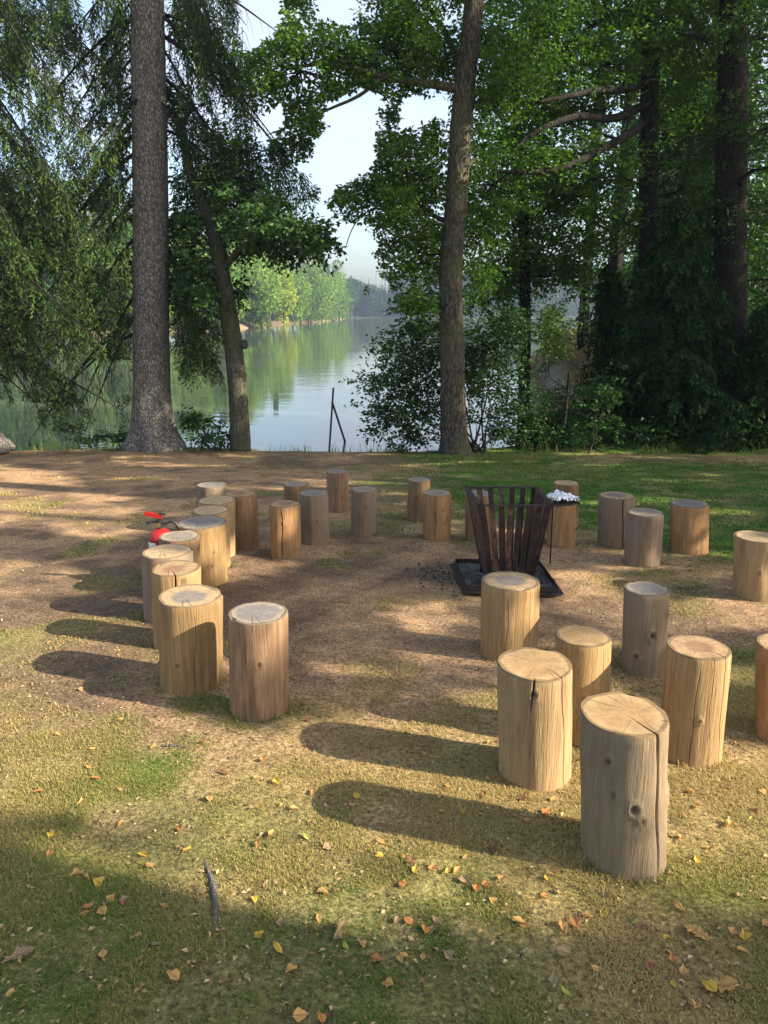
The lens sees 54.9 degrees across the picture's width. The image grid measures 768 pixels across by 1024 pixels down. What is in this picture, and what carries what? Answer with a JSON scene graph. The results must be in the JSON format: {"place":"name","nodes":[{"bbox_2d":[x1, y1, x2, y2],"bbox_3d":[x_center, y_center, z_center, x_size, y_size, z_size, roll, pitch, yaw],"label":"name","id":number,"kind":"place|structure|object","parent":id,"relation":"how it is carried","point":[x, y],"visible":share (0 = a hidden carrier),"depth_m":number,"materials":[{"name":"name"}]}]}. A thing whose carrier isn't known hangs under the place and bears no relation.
{"place":"outdoors","nodes":[
{"label":"outdoors","id":0,"kind":"place"},
{"bbox_2d":[0,318,596,451],"bbox_3d":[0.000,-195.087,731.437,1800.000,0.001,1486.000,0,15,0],"label":"water","id":1,"kind":"structure","parent":0,"point":[295,373],"depth_m":27.93,"materials":[{"name":"grey liquid"}]},
{"bbox_2d":[0,310,767,1023],"bbox_3d":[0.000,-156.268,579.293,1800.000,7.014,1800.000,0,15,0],"label":"ground","id":2,"kind":"structure","parent":0,"point":[22,562],"depth_m":3.27,"materials":[{"name":"soil"}]},
{"bbox_2d":[1,945,35,962],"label":"fallen leaf","id":3,"kind":"object","parent":2,"relation":"on","point":[18,952],"visible":1,"depth_m":2.04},
{"bbox_2d":[14,242,54,331],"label":"shore tree","id":4,"kind":"object","parent":2,"relation":"on","point":[51,283],"visible":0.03,"depth_m":90.88,"materials":[{"name":"green plant"}]},
{"bbox_2d":[36,162,88,335],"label":"shore tree","id":5,"kind":"object","parent":2,"relation":"on","point":[47,286],"visible":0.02,"depth_m":91.10,"materials":[{"name":"green plant"}]},
{"bbox_2d":[0,0,130,453],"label":"spruce tree","id":6,"kind":"object","parent":2,"relation":"on","point":[35,168],"visible":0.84,"depth_m":12.32,"materials":[{"name":"green plant"}]},
{"bbox_2d":[54,244,102,331],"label":"shore tree","id":7,"kind":"object","parent":2,"relation":"on","point":[85,285],"visible":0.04,"depth_m":94.82,"materials":[{"name":"green plant"}]},
{"bbox_2d":[58,170,105,242],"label":"shore tree","id":8,"kind":"object","parent":2,"relation":"on","point":[90,217],"visible":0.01,"depth_m":99.68,"materials":[{"name":"green plant"}]},
{"bbox_2d":[52,416,127,448],"bbox_3d":[-5.605,-0.877,14.560,1.491,2.037,1.076,9,17,29],"label":"shrub","id":9,"kind":"object","parent":2,"relation":"on","point":[122,435],"visible":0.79,"depth_m":14.36,"materials":[{"name":"green plant"}]},
{"bbox_2d":[94,239,132,333],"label":"shore tree","id":10,"kind":"object","parent":2,"relation":"on","point":[130,292],"visible":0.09,"depth_m":99.36,"materials":[{"name":"green plant"}]},
{"bbox_2d":[95,196,132,320],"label":"shore tree","id":11,"kind":"object","parent":2,"relation":"on","point":[128,235],"visible":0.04,"depth_m":104.26,"materials":[{"name":"green plant"}]},
{"bbox_2d":[0,0,320,452],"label":"spruce tree","id":12,"kind":"object","parent":2,"relation":"on","point":[152,428],"visible":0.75,"depth_m":12.87,"materials":[{"name":"green plant"}]},
{"bbox_2d":[144,511,179,547],"bbox_3d":[-1.606,0.273,5.396,0.231,0.571,0.173,9,17,29],"label":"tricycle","id":13,"kind":"object","parent":2,"relation":"on","point":[157,532],"visible":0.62,"depth_m":5.33,"materials":[{"name":"red metal"}]},
{"bbox_2d":[142,544,192,622],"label":"log stool","id":14,"kind":"object","parent":2,"relation":"on","point":[153,557],"visible":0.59,"depth_m":4.65,"materials":[{"name":"beige wood"}]},
{"bbox_2d":[166,968,179,979],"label":"fallen leaf","id":15,"kind":"object","parent":2,"relation":"on","point":[174,974],"visible":1,"depth_m":1.96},
{"bbox_2d":[152,560,200,649],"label":"log stool","id":16,"kind":"object","parent":2,"relation":"on","point":[169,574],"visible":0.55,"depth_m":4.19,"materials":[{"name":"beige wood"}]},
{"bbox_2d":[159,530,199,563],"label":"log stool","id":17,"kind":"object","parent":2,"relation":"on","point":[190,538],"visible":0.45,"depth_m":5.09,"materials":[{"name":"brown wood"}]},
{"bbox_2d":[158,584,222,694],"bbox_3d":[-0.977,0.663,3.749,0.349,0.520,0.319,0,15,0],"label":"log stool","id":18,"kind":"object","parent":2,"relation":"on","point":[190,618],"visible":1,"depth_m":3.63,"materials":[{"name":"brown wood"}]},
{"bbox_2d":[176,515,227,586],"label":"log stool","id":19,"kind":"object","parent":2,"relation":"on","point":[211,530],"visible":0.61,"depth_m":5.41,"materials":[{"name":"brown wood"}]},
{"bbox_2d":[176,404,229,451],"bbox_3d":[-3.285,-1.482,14.037,1.108,1.142,1.114,10,18,32],"label":"shrub","id":20,"kind":"object","parent":2,"relation":"on","point":[194,417],"visible":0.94,"depth_m":13.90,"materials":[{"name":"green plant"}]},
{"bbox_2d":[191,505,230,567],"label":"log stool","id":21,"kind":"object","parent":2,"relation":"on","point":[219,511],"visible":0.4,"depth_m":5.91,"materials":[{"name":"brown wood"}]},
{"bbox_2d":[203,858,218,932],"bbox_3d":[-0.530,1.180,2.274,0.039,0.044,0.378,-5,16,-16],"label":"stick","id":22,"kind":"object","parent":2,"relation":"on","point":[213,889],"visible":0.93,"depth_m":2.26,"materials":[{"name":"wood"}]},
{"bbox_2d":[196,481,226,507],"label":"log stool","id":23,"kind":"object","parent":2,"relation":"on","point":[208,489],"visible":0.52,"depth_m":7.02,"materials":[{"name":"beige wood"}]},
{"bbox_2d":[198,495,235,556],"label":"log stool","id":24,"kind":"object","parent":2,"relation":"on","point":[228,502],"visible":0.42,"depth_m":6.25,"materials":[{"name":"brown wood"}]},
{"bbox_2d":[85,61,349,451],"bbox_3d":[-2.901,-4.798,13.704,6.130,7.204,3.393,12,19,38],"label":"alder tree","id":25,"kind":"object","parent":2,"relation":"on","point":[193,273],"visible":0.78,"depth_m":12.95,"materials":[{"name":"green plant"}]},
{"bbox_2d":[205,239,254,323],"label":"shore tree","id":26,"kind":"object","parent":2,"relation":"on","point":[239,269],"visible":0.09,"depth_m":125.81,"materials":[{"name":"green plant"}]},
{"bbox_2d":[224,490,258,549],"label":"log stool","id":27,"kind":"object","parent":2,"relation":"on","point":[247,524],"visible":0.77,"depth_m":6.50,"materials":[{"name":"brown wood"}]},
{"bbox_2d":[228,241,256,317],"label":"shore tree","id":28,"kind":"object","parent":2,"relation":"on","point":[255,269],"visible":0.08,"depth_m":130.08,"materials":[{"name":"green plant"}]},
{"bbox_2d":[239,255,269,323],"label":"shore tree","id":29,"kind":"object","parent":2,"relation":"on","point":[259,263],"visible":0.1,"depth_m":142.90,"materials":[{"name":"green plant"}]},
{"bbox_2d":[228,601,288,721],"bbox_3d":[-0.586,0.717,3.450,0.292,0.532,0.278,0,15,0],"label":"log stool","id":30,"kind":"object","parent":2,"relation":"on","point":[258,658],"visible":0.98,"depth_m":3.35,"materials":[{"name":"brown wood"}]},
{"bbox_2d":[241,257,276,322],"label":"shore tree","id":31,"kind":"object","parent":2,"relation":"on","point":[268,270],"visible":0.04,"depth_m":148.15,"materials":[{"name":"green plant"}]},
{"bbox_2d":[243,265,278,327],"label":"shore tree","id":32,"kind":"object","parent":2,"relation":"on","point":[259,305],"visible":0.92,"depth_m":140.03,"materials":[{"name":"green plant"}]},
{"bbox_2d":[257,251,284,325],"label":"shore tree","id":33,"kind":"object","parent":2,"relation":"on","point":[273,278],"visible":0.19,"depth_m":156.06,"materials":[{"name":"green plant"}]},
{"bbox_2d":[269,500,300,558],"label":"log stool","id":34,"kind":"object","parent":2,"relation":"on","point":[285,531],"visible":0.98,"depth_m":6.21,"materials":[{"name":"orange wood"}]},
{"bbox_2d":[272,269,297,324],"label":"shore tree","id":35,"kind":"object","parent":2,"relation":"on","point":[288,306],"visible":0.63,"depth_m":175.19,"materials":[{"name":"green plant"}]},
{"bbox_2d":[284,481,307,502],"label":"log stool","id":36,"kind":"object","parent":2,"relation":"on","point":[293,490],"visible":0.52,"depth_m":6.97,"materials":[{"name":"brown wood"}]},
{"bbox_2d":[290,1007,308,1021],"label":"fallen leaf","id":37,"kind":"object","parent":2,"relation":"on","point":[299,1014],"visible":1,"depth_m":1.84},
{"bbox_2d":[288,274,311,323],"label":"shore tree","id":38,"kind":"object","parent":2,"relation":"on","point":[298,309],"visible":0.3,"depth_m":188.01,"materials":[{"name":"green plant"}]},
{"bbox_2d":[289,268,314,322],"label":"shore tree","id":39,"kind":"object","parent":2,"relation":"on","point":[307,309],"visible":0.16,"depth_m":196.35,"materials":[{"name":"green plant"}]},
{"bbox_2d":[297,261,324,322],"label":"shore tree","id":40,"kind":"object","parent":2,"relation":"on","point":[312,276],"visible":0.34,"depth_m":208.90,"materials":[{"name":"green plant"}]},
{"bbox_2d":[296,271,325,322],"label":"shore tree","id":41,"kind":"object","parent":2,"relation":"on","point":[315,308],"visible":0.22,"depth_m":203.19,"materials":[{"name":"green plant"}]},
{"bbox_2d":[299,490,328,545],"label":"log stool","id":42,"kind":"object","parent":2,"relation":"on","point":[314,514],"visible":0.96,"depth_m":6.67,"materials":[{"name":"brown wood"}]},
{"bbox_2d":[317,264,336,319],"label":"shore tree","id":43,"kind":"object","parent":2,"relation":"on","point":[328,281],"visible":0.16,"depth_m":239.92,"materials":[{"name":"green plant"}]},
{"bbox_2d":[312,267,342,321],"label":"shore tree","id":44,"kind":"object","parent":2,"relation":"on","point":[330,292],"visible":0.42,"depth_m":225.55,"materials":[{"name":"green plant"}]},
{"bbox_2d":[328,388,345,451],"bbox_3d":[-0.893,-1.708,13.949,0.373,1.254,0.085,5,16,16],"label":"post","id":45,"kind":"object","parent":2,"relation":"on","point":[336,415],"visible":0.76,"depth_m":13.94,"materials":[{"name":"wood"}]},
{"bbox_2d":[326,469,348,512],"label":"log stool","id":46,"kind":"object","parent":2,"relation":"on","point":[337,481],"visible":0.91,"depth_m":8.16,"materials":[{"name":"brown wood"}]},
{"bbox_2d":[331,920,344,943],"bbox_3d":[-0.127,1.194,2.100,0.031,0.060,0.097,-30,-7,7],"label":"fallen leaf","id":47,"kind":"object","parent":2,"relation":"on","point":[338,934],"visible":1,"depth_m":2.11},
{"bbox_2d":[328,272,349,314],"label":"shore tree","id":48,"kind":"object","parent":2,"relation":"on","point":[338,295],"visible":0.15,"depth_m":259.61,"materials":[{"name":"green plant"}]},
{"bbox_2d":[328,270,349,320],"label":"shore tree","id":49,"kind":"object","parent":2,"relation":"on","point":[340,284],"visible":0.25,"depth_m":254.22,"materials":[{"name":"green plant"}]},
{"bbox_2d":[336,278,352,319],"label":"shore tree","id":50,"kind":"object","parent":2,"relation":"on","point":[348,302],"visible":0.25,"depth_m":265.64,"materials":[{"name":"green plant"}]},
{"bbox_2d":[351,486,376,536],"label":"log stool","id":51,"kind":"object","parent":2,"relation":"on","point":[363,509],"visible":0.98,"depth_m":7.02,"materials":[{"name":"brown wood"}]},
{"bbox_2d":[7,471,753,831],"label":"pebbles","id":52,"kind":"object","parent":2,"relation":"on","point":[293,641],"visible":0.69,"depth_m":4.12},
{"bbox_2d":[0,451,767,1023],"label":"fallen leaves","id":53,"kind":"object","parent":2,"relation":"on","point":[248,975],"visible":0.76,"depth_m":2.32,"materials":[{"name":"plant"}]},
{"bbox_2d":[19,436,759,452],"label":"bank grass","id":54,"kind":"structure","parent":2,"relation":"on","point":[367,450],"depth_m":14.12,"materials":[{"name":"plant"}]},
{"bbox_2d":[407,477,429,521],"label":"log stool","id":55,"kind":"object","parent":2,"relation":"on","point":[418,487],"visible":0.84,"depth_m":7.68,"materials":[{"name":"brown wood"}]},
{"bbox_2d":[220,0,622,454],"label":"oak tree","id":56,"kind":"object","parent":2,"relation":"on","point":[422,50],"visible":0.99,"depth_m":12.32,"materials":[{"name":"green plant"}]},
{"bbox_2d":[407,561,465,596],"bbox_3d":[0.475,0.498,5.694,0.587,0.085,0.993,0,15,0],"label":"charcoal","id":57,"kind":"object","parent":2,"relation":"on","point":[438,578],"visible":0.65,"depth_m":5.73,"materials":[{"name":"brown wood"}]},
{"bbox_2d":[423,489,450,540],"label":"log stool","id":58,"kind":"object","parent":2,"relation":"on","point":[436,514],"visible":0.98,"depth_m":6.85,"materials":[{"name":"orange wood"}]},
{"bbox_2d":[338,302,560,452],"bbox_3d":[1.306,-2.512,14.460,4.461,3.090,2.842,0,15,0],"label":"alder bush","id":59,"kind":"object","parent":2,"relation":"on","point":[505,326],"visible":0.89,"depth_m":14.07,"materials":[{"name":"green plant"}]},
{"bbox_2d":[141,512,767,886],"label":"grass tufts","id":60,"kind":"object","parent":2,"relation":"on","point":[685,766],"visible":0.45,"depth_m":3.19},
{"bbox_2d":[465,490,490,541],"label":"log stool","id":61,"kind":"object","parent":2,"relation":"on","point":[469,534],"visible":0.4,"depth_m":6.81,"materials":[{"name":"brown wood"}]},
{"bbox_2d":[450,486,563,595],"bbox_3d":[0.905,0.200,5.501,0.742,0.684,0.857,0,15,0],"label":"fire basket","id":62,"kind":"object","parent":2,"relation":"on","point":[522,557],"visible":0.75,"depth_m":5.34,"materials":[{"name":"metal"}]},
{"bbox_2d":[480,571,539,661],"bbox_3d":[0.705,0.607,4.144,0.333,0.478,0.319,0,15,0],"label":"log stool","id":63,"kind":"object","parent":2,"relation":"on","point":[509,613],"visible":0.94,"depth_m":4.01,"materials":[{"name":"beige wood"}]},
{"bbox_2d":[409,86,621,442],"bbox_3d":[2.850,-5.873,17.359,5.026,9.100,5.306,5,16,17],"label":"oak tree","id":64,"kind":"object","parent":2,"relation":"on","point":[523,274],"visible":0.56,"depth_m":16.36,"materials":[{"name":"green plant"}]},
{"bbox_2d":[497,647,571,792],"bbox_3d":[0.593,0.831,2.907,0.312,0.518,0.297,0,15,0],"label":"log stool","id":65,"kind":"object","parent":2,"relation":"on","point":[534,693],"visible":0.98,"depth_m":2.80,"materials":[{"name":"brown wood"}]},
{"bbox_2d":[498,403,577,451],"bbox_3d":[3.219,-1.758,14.817,1.444,0.894,2.093,15,21,43],"label":"shrub","id":66,"kind":"object","parent":2,"relation":"on","point":[537,443],"visible":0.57,"depth_m":14.45,"materials":[{"name":"green plant"}]},
{"bbox_2d":[326,253,753,317],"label":"distant woods","id":67,"kind":"object","parent":2,"relation":"on","point":[374,302],"visible":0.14,"depth_m":359.56,"materials":[{"name":"plant"}]},
{"bbox_2d":[549,500,557,563],"bbox_3d":[1.322,0.172,5.766,0.041,0.663,0.474,4,16,14],"label":"poker","id":68,"kind":"object","parent":2,"relation":"on","point":[552,529],"visible":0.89,"depth_m":5.70,"materials":[{"name":"metal"}]},
{"bbox_2d":[531,292,581,378],"bbox_3d":[6.773,-7.006,29.194,2.179,3.297,5.826,5,16,19],"label":"tree","id":69,"kind":"object","parent":2,"relation":"on","point":[552,334],"visible":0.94,"depth_m":28.05,"materials":[{"name":"green plant"}]},
{"bbox_2d":[547,505,575,547],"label":"log stool","id":70,"kind":"object","parent":2,"relation":"on","point":[564,530],"visible":0.69,"depth_m":6.58,"materials":[{"name":"orange wood"}]},
{"bbox_2d":[550,499,578,505],"bbox_3d":[1.590,-0.089,6.591,0.237,0.014,0.180,-4,16,-14],"label":"baking tray","id":71,"kind":"object","parent":70,"relation":"on","point":[561,502],"visible":0.51,"depth_m":6.57,"materials":[{"name":"metal"}]},
{"bbox_2d":[547,489,579,501],"bbox_3d":[1.597,-0.151,6.577,0.293,0.108,0.197,-4,16,-15],"label":"crumpled foil","id":72,"kind":"object","parent":71,"relation":"on","point":[557,495],"visible":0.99,"depth_m":6.53,"materials":[{"name":"white"}]},
{"bbox_2d":[552,944,570,956],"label":"fallen leaf","id":73,"kind":"object","parent":2,"relation":"on","point":[562,950],"visible":1,"depth_m":2.04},
{"bbox_2d":[531,318,597,396],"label":"bank plants","id":74,"kind":"object","parent":2,"relation":"on","point":[544,363],"visible":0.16,"depth_m":30.02,"materials":[{"name":"green plant"}]},
{"bbox_2d":[553,480,577,528],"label":"log stool","id":75,"kind":"object","parent":2,"relation":"on","point":[567,486],"visible":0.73,"depth_m":7.28,"materials":[{"name":"brown wood"}]},
{"bbox_2d":[537,371,603,445],"bbox_3d":[3.514,-1.929,14.177,1.173,1.507,0.757,10,18,33],"label":"dead sapling","id":76,"kind":"object","parent":2,"relation":"on","point":[566,400],"visible":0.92,"depth_m":14.18,"materials":[{"name":"wood"}]},
{"bbox_2d":[555,624,611,747],"bbox_3d":[0.856,0.771,3.205,0.256,0.520,0.240,0,15,0],"label":"log stool","id":77,"kind":"object","parent":2,"relation":"on","point":[585,650],"visible":0.53,"depth_m":3.08,"materials":[{"name":"beige wood"}]},
{"bbox_2d":[553,358,638,453],"bbox_3d":[4.096,-2.074,14.273,1.757,1.752,1.757,0,15,0],"label":"shrub","id":78,"kind":"object","parent":2,"relation":"on","point":[611,394],"visible":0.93,"depth_m":14.28,"materials":[{"name":"green plant"}]},
{"bbox_2d":[494,0,707,349],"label":"forest tree","id":79,"kind":"object","parent":2,"relation":"on","point":[580,342],"visible":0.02,"depth_m":27.26,"materials":[{"name":"green plant"}]},
{"bbox_2d":[574,256,637,426],"bbox_3d":[5.226,-3.617,16.668,2.000,4.081,1.898,11,18,34],"label":"conifer tree","id":80,"kind":"object","parent":2,"relation":"on","point":[616,293],"visible":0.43,"depth_m":16.31,"materials":[{"name":"green plant"}]},
{"bbox_2d":[597,491,634,548],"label":"log stool","id":81,"kind":"object","parent":2,"relation":"on","point":[614,507],"visible":0.79,"depth_m":6.56,"materials":[{"name":"brown wood"}]},
{"bbox_2d":[470,0,766,431],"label":"oak tree","id":82,"kind":"object","parent":2,"relation":"on","point":[653,49],"visible":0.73,"depth_m":14.17,"materials":[{"name":"green plant"}]},
{"bbox_2d":[472,0,766,366],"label":"forest tree","id":83,"kind":"object","parent":2,"relation":"on","point":[617,255],"visible":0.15,"depth_m":22.07,"materials":[{"name":"green plant"}]},
{"bbox_2d":[531,7,710,281],"bbox_3d":[10.905,-17.077,29.980,9.819,19.201,9.302,12,20,38],"label":"forest tree","id":84,"kind":"object","parent":2,"relation":"on","point":[608,150],"visible":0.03,"depth_m":30.93,"materials":[{"name":"green plant"}]},
{"bbox_2d":[579,692,669,882],"bbox_3d":[0.780,0.906,2.399,0.312,0.567,0.284,0,15,0],"label":"log stool","id":85,"kind":"object","parent":2,"relation":"on","point":[625,788],"visible":0.97,"depth_m":2.29,"materials":[{"name":"grey wood"}]},
{"bbox_2d":[505,379,767,451],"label":"undergrowth","id":86,"kind":"object","parent":2,"relation":"on","point":[646,428],"visible":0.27,"depth_m":14.44,"materials":[{"name":"green plant"}]},
{"bbox_2d":[624,508,663,567],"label":"log stool","id":87,"kind":"object","parent":2,"relation":"on","point":[643,537],"visible":0.99,"depth_m":5.94,"materials":[{"name":"beige wood"}]},
{"bbox_2d":[622,581,669,677],"bbox_3d":[1.380,0.639,3.909,0.254,0.507,0.228,0,15,0],"label":"log stool","id":88,"kind":"object","parent":2,"relation":"on","point":[646,612],"visible":0.92,"depth_m":3.82,"materials":[{"name":"grey wood"}]},
{"bbox_2d":[565,12,767,300],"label":"forest tree","id":89,"kind":"object","parent":2,"relation":"on","point":[608,193],"visible":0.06,"depth_m":23.94,"materials":[{"name":"green plant"}]},
{"bbox_2d":[580,18,767,379],"bbox_3d":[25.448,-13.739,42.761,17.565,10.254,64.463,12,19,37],"label":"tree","id":90,"kind":"object","parent":2,"relation":"on","point":[629,275],"visible":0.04,"depth_m":20.25,"materials":[{"name":"green plant"}]},
{"bbox_2d":[598,48,752,408],"bbox_3d":[7.479,-6.219,17.388,4.217,8.748,3.696,0,15,0],"label":"conifer tree","id":91,"kind":"object","parent":2,"relation":"on","point":[670,193],"visible":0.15,"depth_m":16.75,"materials":[{"name":"green plant"}]},
{"bbox_2d":[589,192,767,454],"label":"conifer tree","id":92,"kind":"object","parent":2,"relation":"on","point":[664,336],"visible":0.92,"depth_m":14.38,"materials":[{"name":"green plant"}]},
{"bbox_2d":[670,499,708,554],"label":"log stool","id":93,"kind":"object","parent":2,"relation":"on","point":[689,526],"visible":0.98,"depth_m":6.33,"materials":[{"name":"orange wood"}]},
{"bbox_2d":[614,6,767,317],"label":"forest tree","id":94,"kind":"object","parent":2,"relation":"on","point":[752,66],"visible":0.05,"depth_m":18.35,"materials":[{"name":"green plant"}]},
{"bbox_2d":[617,0,767,433],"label":"oak tree","id":95,"kind":"object","parent":2,"relation":"on","point":[729,218],"visible":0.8,"depth_m":14.27,"materials":[{"name":"green plant"}]},
{"bbox_2d":[662,635,731,768],"bbox_3d":[1.276,0.796,3.049,0.260,0.531,0.247,0,15,0],"label":"log stool","id":96,"kind":"object","parent":2,"relation":"on","point":[697,671],"visible":0.91,"depth_m":2.95,"materials":[{"name":"beige wood"}]},
{"bbox_2d":[684,924,714,945],"bbox_3d":[0.896,1.199,2.101,0.051,0.014,0.096,-8,12,-35],"label":"fallen leaf","id":97,"kind":"object","parent":2,"relation":"on","point":[696,929],"visible":1,"depth_m":2.11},
{"bbox_2d":[633,1,767,360],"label":"forest tree","id":98,"kind":"object","parent":2,"relation":"on","point":[760,273],"visible":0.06,"depth_m":22.34,"materials":[{"name":"green plant"}]},
{"bbox_2d":[701,978,719,994],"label":"fallen leaf","id":99,"kind":"object","parent":2,"relation":"on","point":[711,984],"visible":1,"depth_m":1.93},
{"bbox_2d":[663,2,767,271],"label":"forest tree","id":100,"kind":"object","parent":2,"relation":"on","point":[753,85],"visible":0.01,"depth_m":33.83,"materials":[{"name":"green plant"}]},
{"bbox_2d":[677,50,767,329],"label":"forest tree","id":101,"kind":"object","parent":2,"relation":"on","point":[756,181],"visible":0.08,"depth_m":19.98,"materials":[{"name":"green plant"}]},
{"bbox_2d":[714,975,739,992],"bbox_3d":[0.873,1.234,1.929,0.105,0.018,0.061,-15,7,21],"label":"fallen leaf","id":102,"kind":"object","parent":2,"relation":"on","point":[727,982],"visible":0.98,"depth_m":1.93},
{"bbox_2d":[723,301,767,449],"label":"conifer tree","id":103,"kind":"object","parent":2,"relation":"on","point":[754,395],"visible":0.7,"depth_m":14.59,"materials":[{"name":"green plant"}]},
{"bbox_2d":[733,530,767,602],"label":"log stool","id":104,"kind":"object","parent":2,"relation":"on","point":[750,565],"visible":0.99,"depth_m":5.08,"materials":[{"name":"brown wood"}]},
{"bbox_2d":[754,633,767,740],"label":"log stool","id":105,"kind":"object","parent":2,"relation":"on","point":[761,697],"visible":0.96,"depth_m":3.18,"materials":[{"name":"orange wood"}]},
{"bbox_2d":[0,448,767,1023],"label":"grass","id":106,"kind":"structure","parent":0,"point":[504,918],"depth_m":2.49,"materials":[{"name":"plant"}]},
{"bbox_2d":[0,0,767,309],"label":"sky","id":107,"kind":"structure","parent":0,"point":[345,150],"materials":[{"name":"white"}]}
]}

